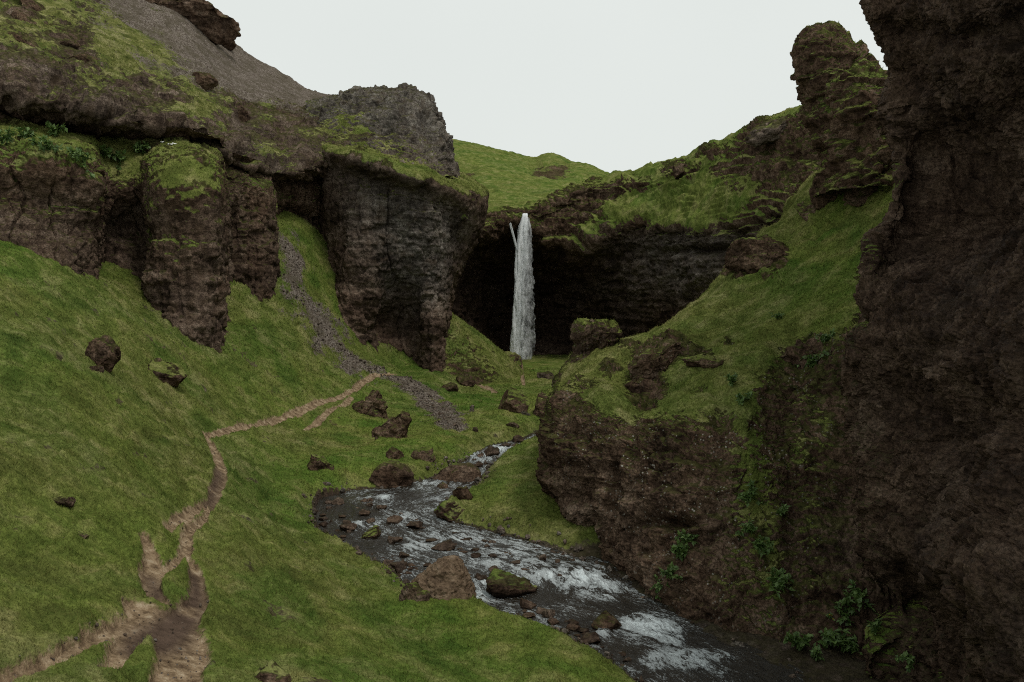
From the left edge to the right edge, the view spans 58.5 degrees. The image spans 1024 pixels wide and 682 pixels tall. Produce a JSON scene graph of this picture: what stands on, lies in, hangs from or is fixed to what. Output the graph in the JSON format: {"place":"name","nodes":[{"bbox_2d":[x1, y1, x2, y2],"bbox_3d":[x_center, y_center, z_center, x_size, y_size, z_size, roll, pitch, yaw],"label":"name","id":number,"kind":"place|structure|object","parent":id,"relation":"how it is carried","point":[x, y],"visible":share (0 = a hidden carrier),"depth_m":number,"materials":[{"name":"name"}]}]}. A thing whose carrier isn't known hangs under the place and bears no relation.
{"place":"outdoors","nodes":[
{"label":"outdoors","id":0,"kind":"place"},
{"bbox_2d":[0,104,323,353],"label":"cliff","id":1,"kind":"structure","parent":0,"point":[185,288],"depth_m":73.58,"materials":[{"name":"stone"}]},
{"bbox_2d":[0,125,18,144],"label":"leafy plant","id":2,"kind":"object","parent":1,"relation":"attached to","point":[7,137],"visible":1,"depth_m":66.28,"materials":[{"name":"green plant"}]},
{"bbox_2d":[16,126,37,138],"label":"leafy plant","id":3,"kind":"object","parent":1,"relation":"attached to","point":[26,132],"visible":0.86,"depth_m":69.08,"materials":[{"name":"green plant"}]},
{"bbox_2d":[27,134,63,152],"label":"leafy plant","id":4,"kind":"object","parent":1,"relation":"attached to","point":[48,146],"visible":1,"depth_m":66.71,"materials":[{"name":"green plant"}]},
{"bbox_2d":[44,121,67,136],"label":"leafy plant","id":5,"kind":"object","parent":1,"relation":"attached to","point":[53,129],"visible":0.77,"depth_m":71.96,"materials":[{"name":"green plant"}]},
{"bbox_2d":[65,146,94,178],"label":"leafy plant","id":6,"kind":"object","parent":1,"relation":"attached to","point":[77,155],"visible":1,"depth_m":67.77,"materials":[{"name":"green plant"}]},
{"bbox_2d":[99,144,121,161],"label":"leafy plant","id":7,"kind":"object","parent":1,"relation":"attached to","point":[107,151],"visible":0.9,"depth_m":76.66,"materials":[{"name":"green plant"}]},
{"bbox_2d":[108,149,129,169],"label":"leafy plant","id":8,"kind":"object","parent":1,"relation":"attached to","point":[118,154],"visible":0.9,"depth_m":77.44,"materials":[{"name":"green plant"}]},
{"bbox_2d":[132,141,150,154],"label":"leafy plant","id":9,"kind":"object","parent":1,"relation":"on","point":[138,147],"visible":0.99,"depth_m":79.17,"materials":[{"name":"green plant"}]},
{"bbox_2d":[0,0,381,181],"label":"hill","id":10,"kind":"structure","parent":0,"point":[251,84],"depth_m":98.94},
{"bbox_2d":[10,8,36,24],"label":"rock outcrop","id":11,"kind":"object","parent":10,"relation":"on","point":[17,14],"visible":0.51,"depth_m":95.79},
{"bbox_2d":[9,32,38,47],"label":"rock outcrop","id":12,"kind":"object","parent":10,"relation":"on","point":[24,38],"visible":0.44,"depth_m":87.91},
{"bbox_2d":[20,0,46,10],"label":"rock outcrop","id":13,"kind":"object","parent":10,"relation":"on","point":[34,5],"visible":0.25,"depth_m":106.07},
{"bbox_2d":[58,38,79,48],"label":"rock outcrop","id":14,"kind":"object","parent":10,"relation":"on","point":[71,43],"visible":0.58,"depth_m":93.91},
{"bbox_2d":[69,53,97,63],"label":"rock outcrop","id":15,"kind":"object","parent":10,"relation":"on","point":[84,57],"visible":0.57,"depth_m":88.85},
{"bbox_2d":[145,0,240,45],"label":"rock outcrop","id":16,"kind":"object","parent":10,"relation":"on","point":[212,23],"visible":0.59,"depth_m":134.52,"materials":[{"name":"rock"}]},
{"bbox_2d":[192,71,217,90],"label":"boulder","id":17,"kind":"object","parent":10,"relation":"on","point":[206,81],"visible":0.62,"depth_m":105.91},
{"bbox_2d":[222,41,235,50],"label":"rock outcrop","id":18,"kind":"object","parent":10,"relation":"on","point":[231,46],"visible":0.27,"depth_m":141.97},
{"bbox_2d":[236,102,250,121],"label":"rock outcrop","id":19,"kind":"object","parent":10,"relation":"on","point":[243,115],"visible":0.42,"depth_m":106.60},
{"bbox_2d":[305,83,459,179],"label":"cliff crag","id":20,"kind":"structure","parent":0,"point":[413,119],"depth_m":110.19,"materials":[{"name":"stone"}]},
{"bbox_2d":[0,0,920,681],"bbox_3d":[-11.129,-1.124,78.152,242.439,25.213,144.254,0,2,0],"label":"ground","id":21,"kind":"structure","parent":0,"point":[838,666],"depth_m":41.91,"materials":[{"name":"plant"}]},
{"bbox_2d":[53,496,75,506],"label":"boulder","id":22,"kind":"object","parent":21,"relation":"on","point":[67,501],"visible":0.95,"depth_m":30.45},
{"bbox_2d":[78,531,88,538],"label":"boulder","id":23,"kind":"object","parent":21,"relation":"on","point":[83,534],"visible":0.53,"depth_m":28.86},
{"bbox_2d":[89,365,104,372],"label":"boulder","id":24,"kind":"object","parent":21,"relation":"on","point":[100,368],"visible":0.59,"depth_m":49.58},
{"bbox_2d":[85,335,120,372],"bbox_3d":[-23.396,0.984,52.108,1.993,2.693,1.336,20,2,-1],"label":"boulder","id":25,"kind":"object","parent":21,"relation":"on","point":[104,351],"visible":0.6,"depth_m":51.74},
{"bbox_2d":[148,357,186,387],"bbox_3d":[-22.825,2.300,60.053,2.769,2.112,2.029,14,2,-1],"label":"boulder","id":26,"kind":"object","parent":21,"relation":"on","point":[173,374],"visible":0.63,"depth_m":59.83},
{"bbox_2d":[0,365,524,681],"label":"path","id":27,"kind":"structure","parent":21,"relation":"on","point":[189,609],"depth_m":26.21,"materials":[{"name":"soil"},{"name":"gravel"}]},
{"bbox_2d":[253,660,291,681],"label":"boulder","id":28,"kind":"object","parent":21,"relation":"on","point":[271,671],"visible":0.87,"depth_m":23.07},
{"bbox_2d":[306,454,333,470],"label":"boulder","id":29,"kind":"object","parent":21,"relation":"on","point":[317,462],"visible":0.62,"depth_m":59.91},
{"bbox_2d":[352,390,388,418],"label":"boulder","id":30,"kind":"object","parent":21,"relation":"on","point":[373,403],"visible":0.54,"depth_m":81.18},
{"bbox_2d":[278,230,466,431],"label":"scree","id":31,"kind":"structure","parent":21,"relation":"on","point":[296,275],"depth_m":94.23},
{"bbox_2d":[371,411,411,440],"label":"boulder","id":32,"kind":"object","parent":21,"relation":"on","point":[397,426],"visible":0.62,"depth_m":69.14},
{"bbox_2d":[369,459,413,487],"bbox_3d":[-7.968,9.142,60.299,2.979,2.626,1.463,0,3,-10],"label":"boulder","id":33,"kind":"object","parent":21,"relation":"on","point":[392,473],"visible":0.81,"depth_m":59.69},
{"bbox_2d":[386,446,403,458],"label":"boulder","id":34,"kind":"object","parent":21,"relation":"on","point":[393,452],"visible":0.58,"depth_m":62.93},
{"bbox_2d":[319,144,488,371],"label":"cliff headland","id":35,"kind":"structure","parent":21,"relation":"on","point":[400,253],"depth_m":102.31,"materials":[{"name":"stone"}]},
{"bbox_2d":[11,235,804,681],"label":"gravel","id":36,"kind":"structure","parent":21,"relation":"on","point":[499,531],"depth_m":54.06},
{"bbox_2d":[399,582,430,600],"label":"boulder","id":37,"kind":"object","parent":21,"relation":"on","point":[415,591],"visible":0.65,"depth_m":38.00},
{"bbox_2d":[411,446,435,461],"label":"boulder","id":38,"kind":"object","parent":21,"relation":"on","point":[425,453],"visible":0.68,"depth_m":63.58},
{"bbox_2d":[410,555,476,600],"bbox_3d":[-3.178,10.550,39.297,3.608,2.727,2.913,0,2,0],"label":"boulder","id":39,"kind":"object","parent":21,"relation":"on","point":[446,577],"visible":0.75,"depth_m":38.65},
{"bbox_2d":[441,382,457,391],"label":"boulder","id":40,"kind":"object","parent":21,"relation":"on","point":[450,386],"visible":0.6,"depth_m":96.72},
{"bbox_2d":[434,496,465,521],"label":"boulder","id":41,"kind":"object","parent":21,"relation":"on","point":[452,508],"visible":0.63,"depth_m":52.37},
{"bbox_2d":[452,486,472,499],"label":"boulder","id":42,"kind":"object","parent":21,"relation":"on","point":[459,493],"visible":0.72,"depth_m":53.44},
{"bbox_2d":[456,373,475,385],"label":"boulder","id":43,"kind":"object","parent":21,"relation":"on","point":[466,379],"visible":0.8,"depth_m":101.31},
{"bbox_2d":[506,422,518,427],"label":"boulder","id":44,"kind":"object","parent":21,"relation":"on","point":[513,424],"visible":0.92,"depth_m":75.92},
{"bbox_2d":[505,351,521,368],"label":"boulder","id":45,"kind":"object","parent":21,"relation":"on","point":[515,358],"visible":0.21,"depth_m":123.96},
{"bbox_2d":[498,387,530,412],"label":"boulder","id":46,"kind":"object","parent":21,"relation":"on","point":[514,400],"visible":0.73,"depth_m":81.65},
{"bbox_2d":[315,434,724,642],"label":"riverbed","id":47,"kind":"structure","parent":21,"relation":"on","point":[350,490],"depth_m":57.32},
{"bbox_2d":[437,482,448,488],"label":"boulder","id":48,"kind":"object","parent":47,"relation":"on","point":[443,485],"visible":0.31,"depth_m":59.66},
{"bbox_2d":[432,462,480,481],"bbox_3d":[-3.911,9.742,61.699,4.111,2.709,1.119,-31,2,1],"label":"boulder","id":49,"kind":"object","parent":47,"relation":"on","point":[466,472],"visible":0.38,"depth_m":61.40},
{"bbox_2d":[533,392,547,417],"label":"boulder","id":50,"kind":"object","parent":21,"relation":"on","point":[540,403],"visible":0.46,"depth_m":81.20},
{"bbox_2d":[537,371,553,378],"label":"boulder","id":51,"kind":"object","parent":21,"relation":"on","point":[547,375],"visible":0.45,"depth_m":110.80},
{"bbox_2d":[783,629,813,650],"bbox_3d":[11.237,11.719,35.857,1.455,0.931,1.005,0,2,0],"label":"leafy plant","id":52,"kind":"object","parent":21,"relation":"on","point":[798,641],"visible":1,"depth_m":35.68,"materials":[{"name":"green plant"}]},
{"bbox_2d":[809,642,824,660],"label":"leafy plant","id":53,"kind":"object","parent":21,"relation":"on","point":[816,651],"visible":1,"depth_m":34.97,"materials":[{"name":"green plant"}]},
{"bbox_2d":[817,626,850,650],"bbox_3d":[12.619,11.879,35.645,1.488,1.674,1.165,-2,3,-38],"label":"leafy plant","id":54,"kind":"object","parent":21,"relation":"on","point":[830,637],"visible":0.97,"depth_m":35.52,"materials":[{"name":"green plant"}]},
{"bbox_2d":[839,634,862,654],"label":"leafy plant","id":55,"kind":"object","parent":21,"relation":"on","point":[852,641],"visible":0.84,"depth_m":35.52,"materials":[{"name":"green plant"}]},
{"bbox_2d":[443,315,523,384],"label":"grassy mound","id":56,"kind":"object","parent":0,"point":[477,371],"visible":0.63,"depth_m":109.90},
{"bbox_2d":[452,139,608,207],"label":"hill","id":57,"kind":"structure","parent":0,"point":[504,177],"depth_m":262.16,"materials":[{"name":"plant"}]},
{"bbox_2d":[206,0,887,172],"label":"sky","id":58,"kind":"structure","parent":0,"point":[607,85],"materials":[{"name":"white"}]},
{"bbox_2d":[316,434,810,681],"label":"river","id":59,"kind":"structure","parent":0,"point":[655,641],"depth_m":41.86,"materials":[{"name":"liquid"}]},
{"bbox_2d":[331,497,344,504],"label":"river stone","id":60,"kind":"object","parent":59,"relation":"in","point":[338,500],"visible":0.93,"depth_m":55.90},
{"bbox_2d":[339,521,356,530],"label":"river stone","id":61,"kind":"object","parent":59,"relation":"in","point":[347,525],"visible":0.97,"depth_m":50.61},
{"bbox_2d":[358,510,370,515],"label":"river stone","id":62,"kind":"object","parent":59,"relation":"in","point":[364,512],"visible":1,"depth_m":53.44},
{"bbox_2d":[361,525,380,537],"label":"river stone","id":63,"kind":"object","parent":59,"relation":"in","point":[374,531],"visible":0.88,"depth_m":49.43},
{"bbox_2d":[386,515,402,523],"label":"river stone","id":64,"kind":"object","parent":59,"relation":"in","point":[395,519],"visible":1,"depth_m":51.94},
{"bbox_2d":[385,561,404,572],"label":"river stone","id":65,"kind":"object","parent":59,"relation":"in","point":[397,566],"visible":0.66,"depth_m":44.11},
{"bbox_2d":[387,536,402,543],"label":"river stone","id":66,"kind":"object","parent":59,"relation":"in","point":[392,540],"visible":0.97,"depth_m":48.50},
{"bbox_2d":[398,551,409,557],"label":"river stone","id":67,"kind":"object","parent":59,"relation":"in","point":[402,554],"visible":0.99,"depth_m":46.25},
{"bbox_2d":[406,520,422,528],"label":"river stone","id":68,"kind":"object","parent":59,"relation":"in","point":[416,524],"visible":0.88,"depth_m":51.02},
{"bbox_2d":[431,539,455,550],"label":"river stone","id":69,"kind":"object","parent":59,"relation":"in","point":[445,545],"visible":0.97,"depth_m":47.39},
{"bbox_2d":[475,573,487,580],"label":"river stone","id":70,"kind":"object","parent":59,"relation":"in","point":[479,577],"visible":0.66,"depth_m":42.96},
{"bbox_2d":[484,446,499,456],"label":"river stone","id":71,"kind":"object","parent":59,"relation":"in","point":[490,450],"visible":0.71,"depth_m":68.93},
{"bbox_2d":[513,435,523,442],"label":"river stone","id":72,"kind":"object","parent":59,"relation":"in","point":[518,438],"visible":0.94,"depth_m":74.21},
{"bbox_2d":[520,598,536,609],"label":"river stone","id":73,"kind":"object","parent":59,"relation":"in","point":[527,604],"visible":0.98,"depth_m":40.09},
{"bbox_2d":[522,612,535,617],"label":"river stone","id":74,"kind":"object","parent":59,"relation":"in","point":[528,614],"visible":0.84,"depth_m":39.19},
{"bbox_2d":[536,607,546,614],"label":"river stone","id":75,"kind":"object","parent":59,"relation":"in","point":[539,610],"visible":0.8,"depth_m":39.65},
{"bbox_2d":[542,609,555,618],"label":"river stone","id":76,"kind":"object","parent":59,"relation":"in","point":[548,613],"visible":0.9,"depth_m":39.17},
{"bbox_2d":[547,617,558,624],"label":"river stone","id":77,"kind":"object","parent":59,"relation":"in","point":[552,621],"visible":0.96,"depth_m":38.57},
{"bbox_2d":[566,624,580,631],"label":"river stone","id":78,"kind":"object","parent":59,"relation":"in","point":[573,627],"visible":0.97,"depth_m":37.96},
{"bbox_2d":[581,632,600,643],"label":"river stone","id":79,"kind":"object","parent":59,"relation":"in","point":[588,637],"visible":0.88,"depth_m":36.79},
{"bbox_2d":[591,610,621,629],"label":"river stone","id":80,"kind":"object","parent":59,"relation":"in","point":[606,619],"visible":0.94,"depth_m":38.05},
{"bbox_2d":[452,105,821,354],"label":"cliff back","id":81,"kind":"structure","parent":0,"point":[643,249],"depth_m":133.19,"materials":[{"name":"stone"}]},
{"bbox_2d":[509,213,528,358],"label":"waterfall","id":82,"kind":"structure","parent":81,"relation":"attached to","point":[517,343],"depth_m":138.33,"materials":[{"name":"liquid"}]},
{"bbox_2d":[672,163,684,178],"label":"rock outcrop","id":83,"kind":"object","parent":81,"relation":"on","point":[678,169],"visible":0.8,"depth_m":123.94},
{"bbox_2d":[745,116,786,146],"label":"rock outcrop","id":84,"kind":"object","parent":81,"relation":"on","point":[768,131],"visible":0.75,"depth_m":100.45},
{"bbox_2d":[535,171,897,659],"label":"cliff","id":85,"kind":"structure","parent":0,"point":[653,492],"depth_m":43.20,"materials":[{"name":"stone"}]},
{"bbox_2d":[549,390,575,410],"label":"rock outcrop","id":86,"kind":"object","parent":85,"relation":"on","point":[560,398],"visible":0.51,"depth_m":51.17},
{"bbox_2d":[546,317,622,392],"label":"mossy crag","id":87,"kind":"structure","parent":85,"relation":"on","point":[589,336],"depth_m":59.09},
{"bbox_2d":[624,375,654,393],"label":"rock outcrop","id":88,"kind":"object","parent":85,"relation":"on","point":[640,385],"visible":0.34,"depth_m":51.54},
{"bbox_2d":[628,339,682,380],"bbox_3d":[8.404,1.388,52.535,3.615,2.603,2.874,-23,2,1],"label":"rock outcrop","id":89,"kind":"object","parent":85,"relation":"on","point":[648,363],"visible":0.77,"depth_m":51.67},
{"bbox_2d":[650,574,662,599],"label":"leafy plant","id":90,"kind":"object","parent":85,"relation":"attached to","point":[658,586],"visible":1,"depth_m":40.45,"materials":[{"name":"green plant"}]},
{"bbox_2d":[658,562,682,586],"bbox_3d":[6.901,10.584,40.080,1.033,1.834,1.419,0,2,0],"label":"leafy plant","id":91,"kind":"object","parent":85,"relation":"attached to","point":[670,571],"visible":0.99,"depth_m":39.92,"materials":[{"name":"green plant"}]},
{"bbox_2d":[670,543,689,561],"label":"leafy plant","id":92,"kind":"object","parent":85,"relation":"attached to","point":[676,549],"visible":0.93,"depth_m":40.35,"materials":[{"name":"green plant"}]},
{"bbox_2d":[675,529,699,556],"bbox_3d":[7.713,8.942,40.554,1.127,1.211,0.743,-1,3,-27],"label":"leafy plant","id":93,"kind":"object","parent":85,"relation":"attached to","point":[685,536],"visible":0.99,"depth_m":40.55,"materials":[{"name":"green plant"}]},
{"bbox_2d":[682,353,724,368],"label":"rock outcrop","id":94,"kind":"object","parent":85,"relation":"on","point":[703,360],"visible":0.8,"depth_m":49.57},
{"bbox_2d":[724,373,737,386],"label":"leafy plant","id":95,"kind":"object","parent":85,"relation":"on","point":[732,379],"visible":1,"depth_m":44.98,"materials":[{"name":"green plant"}]},
{"bbox_2d":[735,390,752,404],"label":"leafy plant","id":96,"kind":"object","parent":85,"relation":"on","point":[740,398],"visible":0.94,"depth_m":43.21,"materials":[{"name":"green plant"}]},
{"bbox_2d":[735,518,757,536],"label":"leafy plant","id":97,"kind":"object","parent":85,"relation":"attached to","point":[751,527],"visible":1,"depth_m":38.96,"materials":[{"name":"green plant"}]},
{"bbox_2d":[737,479,767,506],"bbox_3d":[10.500,6.802,39.990,1.659,1.434,0.924,-1,3,-31],"label":"leafy plant","id":98,"kind":"object","parent":85,"relation":"attached to","point":[746,497],"visible":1,"depth_m":39.87,"materials":[{"name":"green plant"}]},
{"bbox_2d":[725,236,788,273],"bbox_3d":[17.209,-5.645,63.739,4.452,3.355,3.045,6,2,0],"label":"rock outcrop","id":99,"kind":"object","parent":85,"relation":"on","point":[750,255],"visible":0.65,"depth_m":62.78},
{"bbox_2d":[751,535,773,555],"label":"leafy plant","id":100,"kind":"object","parent":85,"relation":"attached to","point":[759,544],"visible":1,"depth_m":38.34,"materials":[{"name":"green plant"}]},
{"bbox_2d":[769,312,783,319],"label":"leafy plant","id":101,"kind":"object","parent":85,"relation":"on","point":[778,315],"visible":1,"depth_m":53.17,"materials":[{"name":"green plant"}]},
{"bbox_2d":[766,566,795,597],"bbox_3d":[11.106,9.858,37.496,1.295,1.123,1.221,0,2,0],"label":"leafy plant","id":102,"kind":"object","parent":85,"relation":"attached to","point":[777,581],"visible":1,"depth_m":37.50,"materials":[{"name":"green plant"}]},
{"bbox_2d":[775,503,789,515],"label":"leafy plant","id":103,"kind":"object","parent":85,"relation":"attached to","point":[784,508],"visible":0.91,"depth_m":39.54,"materials":[{"name":"green plant"}]},
{"bbox_2d":[780,338,817,369],"bbox_3d":[15.563,1.273,48.313,2.430,2.850,1.653,0,2,0],"label":"rock outcrop","id":104,"kind":"object","parent":85,"relation":"on","point":[796,352],"visible":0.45,"depth_m":47.90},
{"bbox_2d":[795,349,828,369],"bbox_3d":[15.404,1.126,47.537,1.246,1.460,2.314,-1,3,-19],"label":"leafy plant","id":105,"kind":"object","parent":104,"relation":"on","point":[811,362],"visible":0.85,"depth_m":47.27,"materials":[{"name":"green plant"}]},
{"bbox_2d":[794,200,816,220],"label":"rock outcrop","id":106,"kind":"object","parent":85,"relation":"on","point":[804,208],"visible":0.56,"depth_m":64.55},
{"bbox_2d":[815,328,835,343],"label":"leafy plant","id":107,"kind":"object","parent":85,"relation":"on","point":[824,338],"visible":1,"depth_m":47.83,"materials":[{"name":"green plant"}]},
{"bbox_2d":[809,183,843,209],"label":"rock outcrop","id":108,"kind":"object","parent":85,"relation":"on","point":[822,200],"visible":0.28,"depth_m":63.53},
{"bbox_2d":[790,20,881,164],"bbox_3d":[24.635,-16.034,65.280,9.687,13.506,7.166,0,2,0],"label":"rock pinnacle","id":109,"kind":"object","parent":85,"relation":"on","point":[813,49],"visible":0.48,"depth_m":63.28,"materials":[{"name":"rock"},{"name":"turf"}]},
{"bbox_2d":[806,65,894,196],"bbox_3d":[24.621,-14.128,62.300,7.939,8.828,9.491,0,2,0],"label":"rock block","id":110,"kind":"object","parent":85,"relation":"on","point":[863,127],"visible":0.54,"depth_m":59.37,"materials":[{"name":"rock"},{"name":"turf"}]},
{"bbox_2d":[843,185,877,206],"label":"rock outcrop","id":111,"kind":"object","parent":85,"relation":"on","point":[856,197],"visible":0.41,"depth_m":60.14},
{"bbox_2d":[840,0,1023,681],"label":"cliff","id":112,"kind":"structure","parent":0,"point":[932,372],"depth_m":33.46,"materials":[{"name":"stone"}]},
{"bbox_2d":[833,602,857,625],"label":"leafy plant","id":113,"kind":"object","parent":112,"relation":"attached to","point":[849,609],"visible":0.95,"depth_m":36.28,"materials":[{"name":"green plant"}]},
{"bbox_2d":[833,579,878,615],"bbox_3d":[13.730,10.233,36.435,1.720,1.419,1.366,-1,3,-25],"label":"leafy plant","id":114,"kind":"object","parent":112,"relation":"attached to","point":[857,594],"visible":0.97,"depth_m":36.27,"materials":[{"name":"green plant"}]},
{"bbox_2d":[867,617,882,634],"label":"leafy plant","id":115,"kind":"object","parent":112,"relation":"attached to","point":[876,624],"visible":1,"depth_m":34.57,"materials":[{"name":"green plant"}]},
{"bbox_2d":[890,650,914,672],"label":"leafy plant","id":116,"kind":"object","parent":112,"relation":"attached to","point":[907,656],"visible":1,"depth_m":31.49,"materials":[{"name":"green plant"}]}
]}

